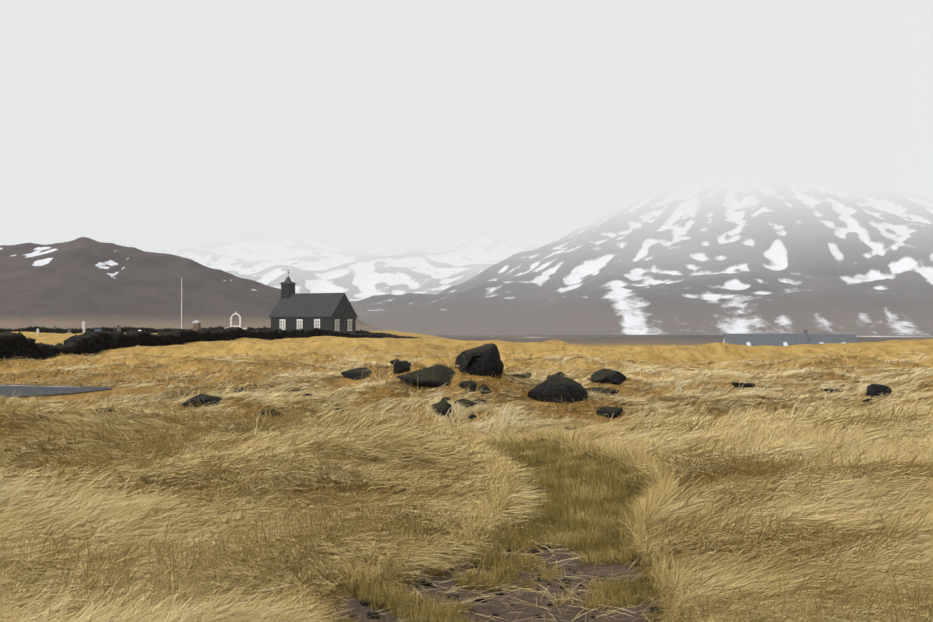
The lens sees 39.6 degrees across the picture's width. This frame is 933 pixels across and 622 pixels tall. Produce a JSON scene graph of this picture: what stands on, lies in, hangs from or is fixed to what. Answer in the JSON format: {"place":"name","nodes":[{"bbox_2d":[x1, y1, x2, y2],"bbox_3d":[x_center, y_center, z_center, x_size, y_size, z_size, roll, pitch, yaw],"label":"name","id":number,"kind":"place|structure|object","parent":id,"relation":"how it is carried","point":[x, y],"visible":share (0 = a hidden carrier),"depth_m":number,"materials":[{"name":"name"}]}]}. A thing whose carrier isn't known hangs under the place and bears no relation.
{"place":"outdoors","nodes":[
{"label":"outdoors","id":0,"kind":"place"},
{"bbox_2d":[0,385,111,396],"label":"road","id":1,"kind":"structure","parent":0,"point":[28,390],"depth_m":43.98,"materials":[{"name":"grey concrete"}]},
{"bbox_2d":[181,278,181,328],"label":"flag pole","id":2,"kind":"object","parent":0,"point":[181,303],"visible":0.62,"depth_m":171.88,"materials":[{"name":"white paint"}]},
{"bbox_2d":[0,237,381,330],"bbox_3d":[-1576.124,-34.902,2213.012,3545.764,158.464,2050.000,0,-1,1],"label":"mountain","id":3,"kind":"structure","parent":0,"point":[77,282],"depth_m":1840.71,"materials":[{"name":"brown stone"}]},
{"bbox_2d":[0,326,397,335],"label":"yard wall","id":4,"kind":"structure","parent":0,"point":[43,329],"depth_m":216.73,"materials":[{"name":"black stone"}]},
{"bbox_2d":[0,327,420,359],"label":"yard wall","id":5,"kind":"structure","parent":0,"point":[18,344],"depth_m":82.13,"materials":[{"name":"black stone"}]},
{"bbox_2d":[225,311,246,328],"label":"arched gate","id":6,"kind":"structure","parent":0,"point":[239,325],"depth_m":173.60,"materials":[{"name":"white paint"}]},
{"bbox_2d":[41,229,538,300],"bbox_3d":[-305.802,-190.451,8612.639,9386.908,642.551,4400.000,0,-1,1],"label":"mountain","id":7,"kind":"structure","parent":0,"point":[313,264],"depth_m":7752.73,"materials":[{"name":"white snow"}]},
{"bbox_2d":[0,330,932,621],"bbox_3d":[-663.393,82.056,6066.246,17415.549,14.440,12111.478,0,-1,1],"label":"ground","id":8,"kind":"structure","parent":0,"point":[668,350],"depth_m":48.21,"materials":[{"name":"yellow plant"}]},
{"bbox_2d":[82,321,85,332],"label":"post","id":9,"kind":"object","parent":8,"relation":"on","point":[84,325],"visible":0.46,"depth_m":179.15,"materials":[{"name":"grey"}]},
{"bbox_2d":[192,320,201,329],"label":"memorial pillar","id":10,"kind":"structure","parent":8,"relation":"on","point":[196,324],"depth_m":169.53,"materials":[{"name":"grey stone"}]},
{"bbox_2d":[269,272,357,333],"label":"church","id":11,"kind":"structure","parent":8,"relation":"on","point":[325,311],"depth_m":173.73,"materials":[{"name":"black wood"}]},
{"bbox_2d":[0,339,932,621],"bbox_3d":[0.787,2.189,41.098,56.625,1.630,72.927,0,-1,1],"label":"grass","id":12,"kind":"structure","parent":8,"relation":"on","point":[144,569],"depth_m":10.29,"materials":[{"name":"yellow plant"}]},
{"bbox_2d":[95,343,891,431],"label":"rocks","id":13,"kind":"object","parent":8,"relation":"on","point":[484,360],"visible":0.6,"depth_m":31.97,"materials":[{"name":"black stone"}]},
{"bbox_2d":[235,424,785,621],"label":"path moss","id":14,"kind":"object","parent":8,"relation":"on","point":[612,500],"visible":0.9,"depth_m":9.83,"materials":[{"name":"green plant"}]},
{"bbox_2d":[349,528,677,621],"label":"path pebbles","id":15,"kind":"object","parent":8,"relation":"on","point":[376,614],"visible":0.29,"depth_m":7.72,"materials":[{"name":"stone"}]},
{"bbox_2d":[344,521,691,621],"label":"trampled straw","id":16,"kind":"object","parent":8,"relation":"on","point":[531,569],"visible":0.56,"depth_m":7.85,"materials":[{"name":"beige plant"}]},
{"bbox_2d":[721,330,857,345],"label":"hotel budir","id":17,"kind":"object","parent":8,"relation":"on","point":[770,339],"visible":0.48,"depth_m":297.53,"materials":[{"name":"white"}]},
{"bbox_2d":[0,0,932,255],"label":"sky","id":18,"kind":"structure","parent":0,"point":[372,127],"materials":[{"name":"white"}]},
{"bbox_2d":[349,163,932,334],"bbox_3d":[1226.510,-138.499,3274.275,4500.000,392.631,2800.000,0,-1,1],"label":"mountain","id":19,"kind":"structure","parent":0,"point":[748,249],"depth_m":2273.43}
]}

